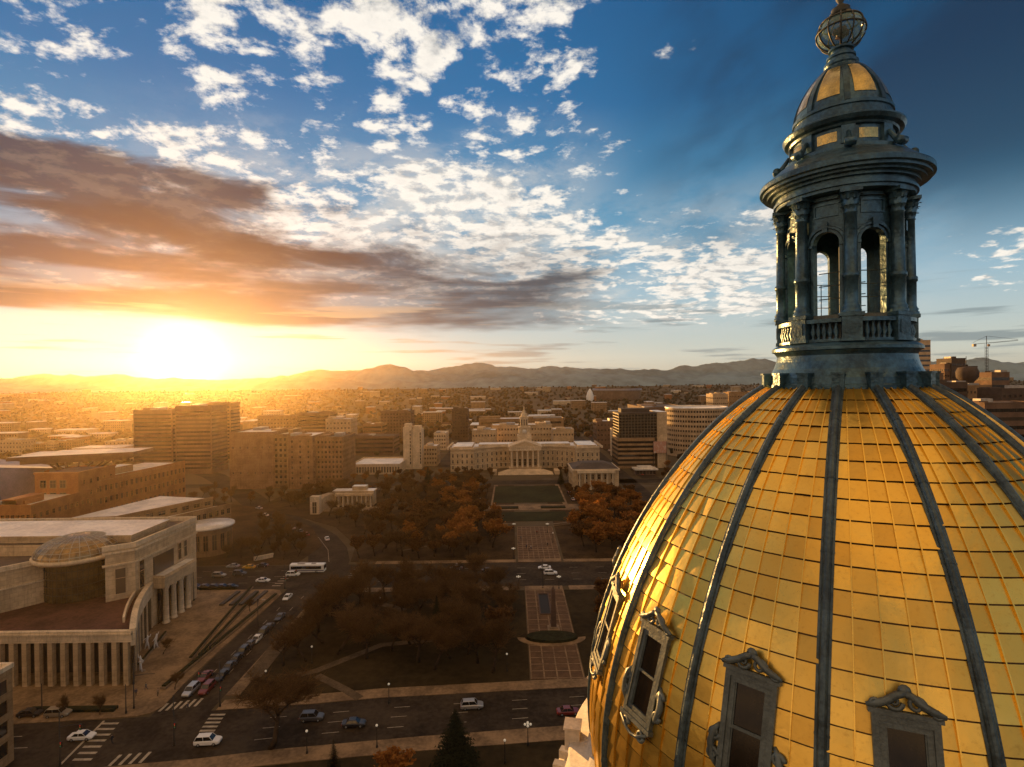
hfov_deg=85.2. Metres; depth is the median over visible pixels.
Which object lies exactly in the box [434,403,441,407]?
block
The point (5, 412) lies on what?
block
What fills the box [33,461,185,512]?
library
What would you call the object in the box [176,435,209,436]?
ribbon window
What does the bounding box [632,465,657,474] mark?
pavilion
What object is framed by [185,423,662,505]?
side street
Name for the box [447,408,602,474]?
city hall
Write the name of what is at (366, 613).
bare tree
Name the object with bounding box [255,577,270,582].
car
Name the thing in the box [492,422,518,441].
justice hall
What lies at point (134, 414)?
ribbon window
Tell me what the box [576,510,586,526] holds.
brown tree
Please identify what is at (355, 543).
brown tree
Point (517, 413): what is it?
block
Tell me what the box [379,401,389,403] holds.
block
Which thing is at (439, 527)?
autumn tree
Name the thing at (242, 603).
planter bed
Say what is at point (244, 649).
car
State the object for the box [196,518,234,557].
pavilion
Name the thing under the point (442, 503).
brown tree
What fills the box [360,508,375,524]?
bare tree
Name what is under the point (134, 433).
ribbon window
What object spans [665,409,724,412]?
ribbon window
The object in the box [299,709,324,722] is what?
car
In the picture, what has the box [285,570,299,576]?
car
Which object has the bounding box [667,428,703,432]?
ribbon window
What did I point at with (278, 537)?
bare tree
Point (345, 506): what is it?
brown tree
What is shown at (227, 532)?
window
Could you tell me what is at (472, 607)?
bare tree
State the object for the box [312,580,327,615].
bare tree
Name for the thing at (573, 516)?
autumn tree
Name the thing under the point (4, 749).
ribbon window
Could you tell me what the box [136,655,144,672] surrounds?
sculpture
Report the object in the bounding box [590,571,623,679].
dormer window
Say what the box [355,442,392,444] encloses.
ribbon window
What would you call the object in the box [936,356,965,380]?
apartment tower
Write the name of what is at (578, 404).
block
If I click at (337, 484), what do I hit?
bare tree
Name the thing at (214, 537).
window
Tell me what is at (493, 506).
autumn tree
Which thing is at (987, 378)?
ribbon window
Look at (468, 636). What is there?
bare tree
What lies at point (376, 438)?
ribbon window
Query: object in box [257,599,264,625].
street post
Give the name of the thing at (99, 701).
bare tree
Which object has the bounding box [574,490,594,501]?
autumn tree
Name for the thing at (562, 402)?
block
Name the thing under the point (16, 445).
apartment block
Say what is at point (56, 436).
block
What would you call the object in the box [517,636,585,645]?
stone rim path
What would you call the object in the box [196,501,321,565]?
side lawn
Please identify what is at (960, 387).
office block
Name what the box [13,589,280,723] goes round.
plaza
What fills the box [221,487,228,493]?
brown tree
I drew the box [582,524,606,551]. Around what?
autumn tree
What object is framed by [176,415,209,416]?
ribbon window
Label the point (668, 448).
ribbon window
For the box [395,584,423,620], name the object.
bare tree
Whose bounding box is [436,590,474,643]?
bare tree
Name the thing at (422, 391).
block
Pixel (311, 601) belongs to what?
bare tree
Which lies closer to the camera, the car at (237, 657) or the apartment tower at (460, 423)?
the car at (237, 657)
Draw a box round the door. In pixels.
[523,458,526,465]
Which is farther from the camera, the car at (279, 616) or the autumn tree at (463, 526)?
the autumn tree at (463, 526)
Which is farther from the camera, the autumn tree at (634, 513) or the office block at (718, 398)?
the office block at (718, 398)
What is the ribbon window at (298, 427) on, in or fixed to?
in the office block at (312, 421)
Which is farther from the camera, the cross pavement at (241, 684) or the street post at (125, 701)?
the cross pavement at (241, 684)
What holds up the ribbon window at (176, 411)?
in the apartment tower at (201, 435)
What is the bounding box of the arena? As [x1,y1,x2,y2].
[627,403,674,410]
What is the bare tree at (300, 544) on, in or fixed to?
on the side lawn at (246, 518)
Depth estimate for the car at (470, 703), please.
115.01 m
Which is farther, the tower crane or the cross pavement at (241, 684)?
the tower crane
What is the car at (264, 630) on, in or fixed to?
on the avenue
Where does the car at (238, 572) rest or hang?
on the cross street at (579, 573)
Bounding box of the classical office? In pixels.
[356,457,405,474]
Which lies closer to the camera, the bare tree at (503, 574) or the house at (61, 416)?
the bare tree at (503, 574)
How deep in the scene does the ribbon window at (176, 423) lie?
422.26 m
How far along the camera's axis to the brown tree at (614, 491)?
306.19 m
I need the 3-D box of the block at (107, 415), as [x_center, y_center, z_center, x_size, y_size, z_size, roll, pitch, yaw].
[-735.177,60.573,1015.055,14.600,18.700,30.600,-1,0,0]
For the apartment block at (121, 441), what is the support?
on the ground at (342, 537)
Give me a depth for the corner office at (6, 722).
99.98 m
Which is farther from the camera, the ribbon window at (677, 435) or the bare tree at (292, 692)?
the ribbon window at (677, 435)
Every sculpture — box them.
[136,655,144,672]
[143,634,150,650]
[153,632,159,649]
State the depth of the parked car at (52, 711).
113.97 m
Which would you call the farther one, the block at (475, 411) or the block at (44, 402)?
the block at (44, 402)
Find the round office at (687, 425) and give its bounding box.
[665,405,727,455]
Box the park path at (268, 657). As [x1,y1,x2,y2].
[243,546,465,700]
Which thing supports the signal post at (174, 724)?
on the front street at (240, 730)
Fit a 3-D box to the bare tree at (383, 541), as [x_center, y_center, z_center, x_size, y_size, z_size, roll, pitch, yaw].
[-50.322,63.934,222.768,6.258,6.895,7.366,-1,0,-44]
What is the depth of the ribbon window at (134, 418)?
444.47 m
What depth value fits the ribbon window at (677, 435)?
481.64 m
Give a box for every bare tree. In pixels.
[56,693,69,711]
[92,694,106,714]
[159,638,175,653]
[169,670,184,689]
[200,485,211,497]
[212,481,217,490]
[221,544,233,558]
[222,664,325,749]
[227,489,235,501]
[233,537,248,557]
[243,536,259,555]
[245,598,254,610]
[252,546,263,561]
[255,511,266,518]
[257,529,273,548]
[258,519,268,530]
[261,515,271,528]
[268,542,277,557]
[268,628,300,665]
[275,533,284,541]
[277,620,315,654]
[278,622,314,661]
[282,493,291,506]
[284,532,301,551]
[285,489,302,503]
[286,494,301,509]
[286,604,327,642]
[294,539,306,555]
[296,522,302,528]
[296,531,307,540]
[299,592,336,632]
[299,595,334,634]
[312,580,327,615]
[315,574,351,623]
[322,487,332,492]
[325,499,339,515]
[327,600,382,654]
[329,507,338,518]
[333,480,343,487]
[333,574,344,608]
[334,507,344,522]
[342,571,378,606]
[344,503,355,512]
[346,604,372,644]
[347,610,379,658]
[348,561,376,603]
[349,506,360,521]
[351,501,368,514]
[352,559,376,596]
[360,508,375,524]
[360,586,390,613]
[361,515,373,533]
[363,520,386,534]
[372,562,397,598]
[376,610,417,650]
[380,535,393,551]
[382,529,395,548]
[385,527,417,555]
[389,611,427,644]
[390,512,412,532]
[390,589,408,614]
[392,554,418,578]
[393,565,421,584]
[393,568,432,614]
[393,613,439,662]
[394,492,411,509]
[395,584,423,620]
[414,559,462,594]
[414,614,460,658]
[416,579,443,607]
[417,574,457,605]
[418,511,437,531]
[423,620,464,669]
[425,574,455,603]
[425,596,456,623]
[429,563,466,597]
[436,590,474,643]
[445,574,486,604]
[446,500,465,511]
[447,611,503,663]
[450,611,483,654]
[455,473,462,479]
[455,479,468,498]
[455,600,483,644]
[456,530,479,555]
[457,563,483,582]
[459,591,490,618]
[461,473,474,480]
[464,499,481,510]
[464,551,488,582]
[470,611,519,672]
[479,564,503,584]
[481,578,521,606]
[488,565,508,583]
[490,587,518,608]
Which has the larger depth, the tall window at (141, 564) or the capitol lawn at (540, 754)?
the tall window at (141, 564)
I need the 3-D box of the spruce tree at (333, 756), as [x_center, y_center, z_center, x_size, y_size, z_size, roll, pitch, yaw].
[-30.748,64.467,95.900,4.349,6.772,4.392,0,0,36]
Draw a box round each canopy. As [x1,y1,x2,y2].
[0,380,1023,464]
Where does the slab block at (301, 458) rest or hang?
on the ground at (342, 537)
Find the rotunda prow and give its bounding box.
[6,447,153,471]
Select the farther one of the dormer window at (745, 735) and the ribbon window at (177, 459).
the ribbon window at (177, 459)
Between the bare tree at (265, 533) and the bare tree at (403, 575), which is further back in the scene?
the bare tree at (265, 533)
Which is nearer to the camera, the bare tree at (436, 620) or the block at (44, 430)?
the bare tree at (436, 620)
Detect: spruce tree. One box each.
[326,739,343,766]
[422,466,431,489]
[429,709,484,766]
[431,595,442,625]
[557,469,564,483]
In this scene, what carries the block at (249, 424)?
on the ground at (342, 537)
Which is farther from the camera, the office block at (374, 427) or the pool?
the office block at (374, 427)
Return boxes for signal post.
[58,712,81,765]
[173,695,175,745]
[198,661,221,706]
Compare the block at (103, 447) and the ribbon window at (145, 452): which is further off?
the block at (103, 447)
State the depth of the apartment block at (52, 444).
550.64 m
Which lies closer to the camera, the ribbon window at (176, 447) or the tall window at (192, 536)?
the tall window at (192, 536)
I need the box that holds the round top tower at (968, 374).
[955,364,979,384]
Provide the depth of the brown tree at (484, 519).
243.01 m
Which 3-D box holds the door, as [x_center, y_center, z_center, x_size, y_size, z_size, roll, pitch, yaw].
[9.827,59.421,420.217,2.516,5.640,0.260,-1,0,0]
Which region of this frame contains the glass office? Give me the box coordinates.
[612,407,666,467]
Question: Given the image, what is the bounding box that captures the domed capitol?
[553,0,1023,766]
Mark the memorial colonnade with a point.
(355, 493)
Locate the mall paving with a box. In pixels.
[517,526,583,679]
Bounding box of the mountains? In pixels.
[0,357,1023,386]
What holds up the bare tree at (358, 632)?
on the front lawn at (383, 667)
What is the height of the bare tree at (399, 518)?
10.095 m
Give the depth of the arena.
670.16 m
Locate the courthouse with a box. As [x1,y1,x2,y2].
[0,516,197,686]
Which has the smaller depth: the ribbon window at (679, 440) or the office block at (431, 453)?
the office block at (431, 453)
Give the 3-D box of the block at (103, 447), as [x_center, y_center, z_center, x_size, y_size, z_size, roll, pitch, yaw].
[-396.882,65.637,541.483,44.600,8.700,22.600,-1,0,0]
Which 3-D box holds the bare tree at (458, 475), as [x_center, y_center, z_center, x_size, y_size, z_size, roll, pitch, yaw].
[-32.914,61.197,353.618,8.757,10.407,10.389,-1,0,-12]
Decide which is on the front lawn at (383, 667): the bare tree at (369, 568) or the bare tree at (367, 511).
the bare tree at (369, 568)
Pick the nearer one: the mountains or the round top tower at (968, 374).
the round top tower at (968, 374)
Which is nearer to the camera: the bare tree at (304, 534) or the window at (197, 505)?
the bare tree at (304, 534)
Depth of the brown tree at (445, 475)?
351.99 m
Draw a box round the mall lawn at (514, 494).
[493,486,567,520]
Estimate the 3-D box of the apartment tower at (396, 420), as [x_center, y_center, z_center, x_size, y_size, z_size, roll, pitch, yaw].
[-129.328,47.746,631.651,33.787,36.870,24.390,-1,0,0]
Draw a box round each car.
[15,707,43,717]
[43,705,71,718]
[67,729,96,741]
[181,680,200,696]
[193,732,221,746]
[197,670,213,681]
[198,679,215,694]
[211,571,226,577]
[214,669,229,680]
[222,660,236,669]
[226,563,239,567]
[230,654,243,663]
[232,569,246,575]
[236,644,250,656]
[242,564,255,568]
[246,639,256,648]
[252,634,262,642]
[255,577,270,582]
[256,562,268,567]
[258,625,269,636]
[265,623,274,631]
[274,612,285,620]
[282,593,292,600]
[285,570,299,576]
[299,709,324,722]
[341,717,365,728]
[460,697,482,710]
[538,564,550,569]
[544,569,556,574]
[556,705,578,716]
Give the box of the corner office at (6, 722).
[0,662,13,766]
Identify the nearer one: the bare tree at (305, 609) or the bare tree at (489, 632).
the bare tree at (489, 632)
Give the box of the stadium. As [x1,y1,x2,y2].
[593,388,641,399]
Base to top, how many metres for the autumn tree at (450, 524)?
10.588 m
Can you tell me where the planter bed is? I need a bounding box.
[219,590,267,605]
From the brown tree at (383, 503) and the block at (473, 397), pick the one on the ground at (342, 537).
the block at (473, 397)
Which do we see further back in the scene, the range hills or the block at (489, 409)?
the range hills
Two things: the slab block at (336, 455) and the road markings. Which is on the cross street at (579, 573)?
the road markings
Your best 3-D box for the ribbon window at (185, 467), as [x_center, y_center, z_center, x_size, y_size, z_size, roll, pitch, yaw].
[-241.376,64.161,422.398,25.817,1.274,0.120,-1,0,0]
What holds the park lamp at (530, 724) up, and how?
on the capitol lawn at (540, 754)
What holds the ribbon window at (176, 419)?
in the apartment tower at (201, 435)
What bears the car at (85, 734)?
on the front street at (240, 730)
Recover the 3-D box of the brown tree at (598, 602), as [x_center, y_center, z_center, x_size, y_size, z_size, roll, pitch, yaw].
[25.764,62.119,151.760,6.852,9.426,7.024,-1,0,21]
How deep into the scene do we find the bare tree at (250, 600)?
165.19 m
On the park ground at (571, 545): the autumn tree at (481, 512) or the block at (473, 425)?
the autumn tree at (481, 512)
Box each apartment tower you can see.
[133,407,175,463]
[175,404,227,473]
[198,401,239,459]
[380,409,414,442]
[451,407,468,439]
[919,339,930,370]
[930,363,949,380]
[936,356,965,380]
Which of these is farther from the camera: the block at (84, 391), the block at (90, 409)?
the block at (84, 391)
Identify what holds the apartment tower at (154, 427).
on the ground at (342, 537)
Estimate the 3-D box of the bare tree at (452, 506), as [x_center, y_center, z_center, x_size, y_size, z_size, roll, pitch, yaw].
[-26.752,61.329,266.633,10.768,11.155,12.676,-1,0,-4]
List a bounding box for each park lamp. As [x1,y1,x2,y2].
[305,730,307,753]
[375,724,377,747]
[503,739,505,763]
[524,721,531,745]
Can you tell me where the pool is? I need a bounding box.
[537,593,550,614]
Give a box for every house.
[56,415,66,418]
[442,422,450,426]
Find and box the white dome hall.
[586,389,593,400]
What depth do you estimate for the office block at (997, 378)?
520.04 m
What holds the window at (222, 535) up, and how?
in the pavilion at (214, 536)
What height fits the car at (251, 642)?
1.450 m
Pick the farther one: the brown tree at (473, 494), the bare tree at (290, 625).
the brown tree at (473, 494)
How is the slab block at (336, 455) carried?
on the ground at (342, 537)
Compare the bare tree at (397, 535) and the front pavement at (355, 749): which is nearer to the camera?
the front pavement at (355, 749)
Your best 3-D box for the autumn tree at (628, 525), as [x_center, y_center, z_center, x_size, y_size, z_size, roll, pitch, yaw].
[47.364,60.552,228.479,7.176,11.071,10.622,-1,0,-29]
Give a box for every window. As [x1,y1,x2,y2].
[0,679,8,695]
[0,699,8,716]
[0,720,8,737]
[0,740,9,758]
[39,480,46,488]
[49,480,55,487]
[59,480,65,487]
[114,567,126,595]
[134,414,170,415]
[134,418,170,419]
[134,421,170,422]
[134,425,170,426]
[134,429,170,430]
[134,433,170,434]
[134,437,170,438]
[135,441,170,442]
[135,444,170,445]
[135,456,171,457]
[135,460,171,461]
[138,559,144,589]
[141,452,171,453]
[145,512,153,516]
[154,448,171,449]
[158,510,165,515]
[170,507,177,513]
[176,411,209,412]
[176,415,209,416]
[176,419,209,420]
[176,423,209,424]
[176,427,209,428]
[176,431,209,432]
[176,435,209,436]
[176,439,209,440]
[176,443,210,444]
[176,447,210,448]
[177,451,210,452]
[177,455,210,456]
[177,459,210,460]
[177,541,182,560]
[182,505,189,510]
[183,539,187,557]
[185,463,210,464]
[185,467,210,468]
[190,536,193,553]
[193,503,199,508]
[196,536,199,552]
[203,535,208,551]
[204,501,210,506]
[211,534,217,550]
[220,532,224,549]
[226,530,230,545]
[231,528,232,543]
[297,416,328,417]
[298,419,325,421]
[298,423,325,424]
[298,427,325,428]
[355,438,392,440]
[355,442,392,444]
[355,447,392,448]
[356,451,392,452]
[363,430,380,431]
[481,421,560,423]
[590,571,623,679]
[594,546,621,631]
[620,606,675,743]
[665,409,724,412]
[667,414,718,417]
[667,419,713,422]
[667,424,708,427]
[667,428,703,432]
[667,433,698,437]
[667,438,694,441]
[667,442,689,446]
[667,447,685,451]
[706,647,786,766]
[865,684,947,766]
[950,388,966,391]
[977,377,990,379]
[986,408,1023,411]
[992,377,1008,379]
[997,417,1023,420]
[1009,426,1023,428]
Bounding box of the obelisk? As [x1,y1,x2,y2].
[547,586,559,630]
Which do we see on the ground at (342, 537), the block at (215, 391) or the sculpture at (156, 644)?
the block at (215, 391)
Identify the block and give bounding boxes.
[0,403,13,408]
[0,410,10,416]
[0,422,20,431]
[0,432,28,439]
[0,438,35,455]
[22,451,77,462]
[26,421,46,428]
[28,399,47,401]
[28,428,52,433]
[34,442,45,449]
[38,400,48,404]
[41,440,64,449]
[47,434,79,439]
[54,401,66,403]
[54,428,98,433]
[54,439,83,449]
[61,435,89,444]
[72,445,133,449]
[82,389,90,393]
[82,408,96,410]
[89,432,118,438]
[98,411,118,421]
[104,420,131,431]
[105,438,133,444]
[125,403,136,408]
[155,402,167,406]
[181,402,191,404]
[183,394,193,398]
[212,390,218,394]
[212,396,227,398]
[229,426,293,488]
[242,389,251,393]
[243,419,257,429]
[251,394,261,399]
[252,407,266,410]
[257,414,296,427]
[263,410,283,414]
[275,428,304,487]
[281,399,289,403]
[285,395,296,401]
[288,431,329,488]
[296,411,335,431]
[315,432,355,486]
[325,416,357,433]
[346,414,358,416]
[355,400,363,405]
[355,433,399,454]
[363,391,369,396]
[363,422,386,433]
[366,407,375,413]
[370,391,379,396]
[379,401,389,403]
[409,399,415,403]
[412,406,421,414]
[419,389,426,393]
[422,411,442,422]
[424,442,439,465]
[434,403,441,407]
[434,431,448,449]
[435,408,452,411]
[469,408,490,412]
[469,410,484,414]
[470,396,485,398]
[470,422,478,430]
[471,401,484,408]
[508,411,521,415]
[537,410,550,414]
[543,387,550,391]
[551,409,561,415]
[553,400,569,403]
[570,400,585,408]
[591,402,606,411]
[593,418,612,448]
[610,428,612,455]
[644,401,653,403]
[664,394,671,398]
[699,395,705,402]
[706,392,727,405]
[723,391,749,407]
[730,386,740,391]
[940,379,967,397]
[968,383,991,400]
[973,398,1023,437]
[974,370,1009,387]
[977,385,1023,400]
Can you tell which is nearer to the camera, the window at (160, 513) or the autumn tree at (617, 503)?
the window at (160, 513)
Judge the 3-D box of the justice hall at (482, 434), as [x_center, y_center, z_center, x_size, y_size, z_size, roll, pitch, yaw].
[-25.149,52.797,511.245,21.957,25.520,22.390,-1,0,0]
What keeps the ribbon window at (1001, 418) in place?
in the office block at (1009, 413)
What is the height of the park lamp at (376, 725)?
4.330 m
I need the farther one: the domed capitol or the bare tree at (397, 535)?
the bare tree at (397, 535)
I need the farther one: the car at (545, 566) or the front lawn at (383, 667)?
the car at (545, 566)
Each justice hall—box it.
[472,426,496,443]
[479,415,563,427]
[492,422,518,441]
[528,421,551,441]
[551,427,573,442]
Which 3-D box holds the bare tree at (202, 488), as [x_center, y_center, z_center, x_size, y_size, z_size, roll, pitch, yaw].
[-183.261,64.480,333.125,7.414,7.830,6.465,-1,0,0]
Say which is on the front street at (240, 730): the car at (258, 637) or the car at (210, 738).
the car at (210, 738)
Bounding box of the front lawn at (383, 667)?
[238,589,604,698]
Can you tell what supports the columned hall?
on the ground at (342, 537)
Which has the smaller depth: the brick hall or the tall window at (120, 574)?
the tall window at (120, 574)
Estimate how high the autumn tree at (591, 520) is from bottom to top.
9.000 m
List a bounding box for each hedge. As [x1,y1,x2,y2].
[32,705,117,712]
[199,586,236,589]
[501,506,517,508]
[527,630,576,642]
[541,505,565,507]
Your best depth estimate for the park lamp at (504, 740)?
98.68 m
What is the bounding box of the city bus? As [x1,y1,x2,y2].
[290,562,325,572]
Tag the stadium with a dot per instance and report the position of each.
(616, 393)
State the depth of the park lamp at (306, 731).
101.97 m
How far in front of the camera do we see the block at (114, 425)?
780.63 m
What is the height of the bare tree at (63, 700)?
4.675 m
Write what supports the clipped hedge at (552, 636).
on the mall paving
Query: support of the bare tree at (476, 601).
on the front lawn at (383, 667)
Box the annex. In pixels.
[73,496,231,519]
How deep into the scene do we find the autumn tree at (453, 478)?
349.84 m
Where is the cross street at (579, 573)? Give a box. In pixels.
[196,561,613,589]
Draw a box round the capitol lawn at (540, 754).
[262,740,564,766]
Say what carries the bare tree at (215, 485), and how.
on the ground at (342, 537)
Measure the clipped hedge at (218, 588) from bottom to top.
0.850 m
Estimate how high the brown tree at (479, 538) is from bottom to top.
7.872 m
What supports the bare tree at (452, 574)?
on the front lawn at (383, 667)
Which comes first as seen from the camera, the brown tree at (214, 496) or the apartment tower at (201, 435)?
the brown tree at (214, 496)
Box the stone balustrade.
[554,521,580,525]
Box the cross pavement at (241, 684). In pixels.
[225,558,612,695]
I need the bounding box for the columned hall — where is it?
[568,460,619,489]
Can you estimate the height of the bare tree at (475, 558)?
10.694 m
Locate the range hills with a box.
[0,360,1023,390]
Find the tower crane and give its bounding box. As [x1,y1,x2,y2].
[972,336,1017,370]
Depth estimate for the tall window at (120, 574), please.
147.40 m
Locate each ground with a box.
[0,381,1022,766]
[261,485,641,561]
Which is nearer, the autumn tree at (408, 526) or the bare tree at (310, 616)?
the bare tree at (310, 616)
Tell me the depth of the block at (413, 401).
1437.35 m
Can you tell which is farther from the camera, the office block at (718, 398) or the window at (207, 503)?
the office block at (718, 398)
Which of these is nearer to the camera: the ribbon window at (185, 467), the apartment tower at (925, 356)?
the ribbon window at (185, 467)
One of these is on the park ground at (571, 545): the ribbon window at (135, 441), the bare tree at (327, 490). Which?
the bare tree at (327, 490)
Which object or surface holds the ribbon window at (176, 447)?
in the apartment tower at (201, 435)
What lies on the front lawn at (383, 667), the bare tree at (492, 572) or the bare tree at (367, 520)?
the bare tree at (492, 572)
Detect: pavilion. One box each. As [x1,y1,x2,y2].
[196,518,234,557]
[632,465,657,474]
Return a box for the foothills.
[0,373,1023,393]
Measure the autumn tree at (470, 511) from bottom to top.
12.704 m
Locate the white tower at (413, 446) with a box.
[403,423,423,468]
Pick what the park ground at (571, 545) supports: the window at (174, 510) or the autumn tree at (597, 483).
the autumn tree at (597, 483)
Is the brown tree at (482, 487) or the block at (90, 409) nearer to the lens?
the brown tree at (482, 487)
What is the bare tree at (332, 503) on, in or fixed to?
on the park ground at (571, 545)
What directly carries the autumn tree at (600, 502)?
on the park ground at (571, 545)
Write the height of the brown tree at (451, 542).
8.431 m
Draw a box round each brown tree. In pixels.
[188,491,196,497]
[211,493,218,504]
[220,495,227,501]
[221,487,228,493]
[266,490,274,501]
[342,504,350,516]
[348,512,359,526]
[349,534,366,557]
[353,481,364,484]
[366,533,382,555]
[368,507,387,519]
[376,500,390,507]
[379,481,391,495]
[384,476,397,485]
[402,510,422,532]
[406,536,428,558]
[414,517,427,534]
[438,471,450,481]
[439,499,451,510]
[441,512,455,523]
[441,536,459,556]
[456,485,471,490]
[463,468,478,474]
[468,491,480,499]
[469,532,485,551]
[471,498,491,520]
[472,472,483,481]
[478,484,486,490]
[480,517,493,536]
[481,478,488,484]
[484,508,504,519]
[484,605,516,639]
[566,485,573,495]
[568,520,594,546]
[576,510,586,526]
[592,485,603,492]
[593,577,608,595]
[593,594,603,613]
[605,496,616,515]
[610,486,624,496]
[612,531,630,548]
[616,505,633,519]
[622,484,634,489]
[624,513,640,524]
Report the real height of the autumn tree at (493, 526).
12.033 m
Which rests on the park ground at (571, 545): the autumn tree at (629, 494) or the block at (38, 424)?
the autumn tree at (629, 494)
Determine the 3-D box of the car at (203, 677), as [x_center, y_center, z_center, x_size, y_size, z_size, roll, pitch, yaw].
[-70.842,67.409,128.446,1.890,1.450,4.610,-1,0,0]
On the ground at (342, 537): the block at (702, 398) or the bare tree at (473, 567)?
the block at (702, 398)
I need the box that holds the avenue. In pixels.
[150,589,318,716]
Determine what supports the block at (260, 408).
on the ground at (342, 537)
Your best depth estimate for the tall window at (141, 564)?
151.89 m
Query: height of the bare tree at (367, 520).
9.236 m
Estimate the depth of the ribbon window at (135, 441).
444.58 m
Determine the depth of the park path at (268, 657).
134.95 m
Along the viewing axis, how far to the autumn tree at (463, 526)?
222.70 m
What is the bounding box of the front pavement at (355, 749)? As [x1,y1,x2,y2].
[108,678,587,766]
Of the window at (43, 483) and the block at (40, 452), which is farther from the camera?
the block at (40, 452)
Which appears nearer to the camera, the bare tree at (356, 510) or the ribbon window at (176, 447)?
the bare tree at (356, 510)
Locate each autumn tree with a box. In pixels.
[372,745,416,766]
[400,519,416,533]
[401,528,423,551]
[431,477,445,486]
[435,524,444,539]
[439,485,456,495]
[441,493,455,502]
[442,531,458,552]
[444,519,458,531]
[448,474,456,485]
[452,513,474,542]
[453,489,474,498]
[453,521,477,549]
[455,489,469,497]
[455,495,471,500]
[455,505,484,521]
[457,498,472,505]
[462,481,479,491]
[468,476,476,482]
[476,511,484,527]
[482,518,513,547]
[489,502,501,515]
[564,508,580,532]
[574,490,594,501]
[577,499,590,517]
[579,504,606,520]
[580,483,590,489]
[582,517,599,537]
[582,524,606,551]
[586,498,608,520]
[588,495,600,500]
[588,502,606,517]
[591,479,606,487]
[592,520,602,541]
[598,509,616,522]
[601,485,617,491]
[601,492,611,509]
[602,521,625,548]
[609,498,630,517]
[612,517,624,528]
[614,495,628,500]
[615,518,634,534]
[617,489,640,502]
[619,510,641,518]
[628,502,640,512]
[631,489,641,499]
[632,498,647,512]
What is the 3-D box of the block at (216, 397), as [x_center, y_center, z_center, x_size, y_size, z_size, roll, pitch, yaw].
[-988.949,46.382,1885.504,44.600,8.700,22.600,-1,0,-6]
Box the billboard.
[653,441,666,466]
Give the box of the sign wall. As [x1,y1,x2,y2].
[254,553,273,560]
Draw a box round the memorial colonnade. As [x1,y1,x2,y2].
[310,485,376,513]
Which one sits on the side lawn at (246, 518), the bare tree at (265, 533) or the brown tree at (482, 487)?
the bare tree at (265, 533)
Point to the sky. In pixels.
(190, 189)
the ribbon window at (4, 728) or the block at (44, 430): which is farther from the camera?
the block at (44, 430)
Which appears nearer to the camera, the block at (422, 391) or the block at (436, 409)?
the block at (436, 409)
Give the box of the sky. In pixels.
[0,0,1023,379]
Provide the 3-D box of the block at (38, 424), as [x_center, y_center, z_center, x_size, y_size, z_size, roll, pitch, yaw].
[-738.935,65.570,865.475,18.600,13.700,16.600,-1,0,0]
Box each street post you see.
[41,684,42,708]
[125,684,126,713]
[133,661,154,708]
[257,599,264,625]
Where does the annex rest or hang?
on the ground at (342, 537)
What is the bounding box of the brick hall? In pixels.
[0,489,90,518]
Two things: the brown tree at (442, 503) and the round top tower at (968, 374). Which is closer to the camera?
the brown tree at (442, 503)
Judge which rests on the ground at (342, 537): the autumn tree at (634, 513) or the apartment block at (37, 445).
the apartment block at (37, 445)
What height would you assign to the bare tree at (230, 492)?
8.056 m
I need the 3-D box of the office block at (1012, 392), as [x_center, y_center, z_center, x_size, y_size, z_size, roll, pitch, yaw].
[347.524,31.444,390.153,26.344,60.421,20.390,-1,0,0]
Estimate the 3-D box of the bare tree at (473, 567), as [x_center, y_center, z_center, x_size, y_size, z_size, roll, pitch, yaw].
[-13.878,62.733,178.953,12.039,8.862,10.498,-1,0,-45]
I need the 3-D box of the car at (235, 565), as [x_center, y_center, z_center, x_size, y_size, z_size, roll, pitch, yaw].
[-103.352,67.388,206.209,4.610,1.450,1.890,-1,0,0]
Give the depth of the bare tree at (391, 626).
138.49 m
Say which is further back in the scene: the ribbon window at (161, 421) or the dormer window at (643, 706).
the ribbon window at (161, 421)
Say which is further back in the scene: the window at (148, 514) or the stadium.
the stadium
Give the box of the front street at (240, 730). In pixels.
[5,687,587,766]
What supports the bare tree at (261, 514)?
on the side lawn at (246, 518)
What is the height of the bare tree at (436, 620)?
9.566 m
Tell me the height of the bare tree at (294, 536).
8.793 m
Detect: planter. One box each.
[137,631,166,666]
[160,593,277,688]
[188,585,252,660]
[197,591,258,655]
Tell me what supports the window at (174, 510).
in the annex
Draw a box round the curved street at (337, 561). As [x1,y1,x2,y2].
[195,472,348,581]
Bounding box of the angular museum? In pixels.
[0,459,64,499]
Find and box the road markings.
[14,537,609,765]
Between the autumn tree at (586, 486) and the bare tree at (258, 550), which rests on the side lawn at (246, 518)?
the bare tree at (258, 550)
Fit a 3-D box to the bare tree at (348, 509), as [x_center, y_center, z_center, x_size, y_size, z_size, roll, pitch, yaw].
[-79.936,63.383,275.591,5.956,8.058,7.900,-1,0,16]
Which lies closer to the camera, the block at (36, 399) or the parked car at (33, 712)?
the parked car at (33, 712)
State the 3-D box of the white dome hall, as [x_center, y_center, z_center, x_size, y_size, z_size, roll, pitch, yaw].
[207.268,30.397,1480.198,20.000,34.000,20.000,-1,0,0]

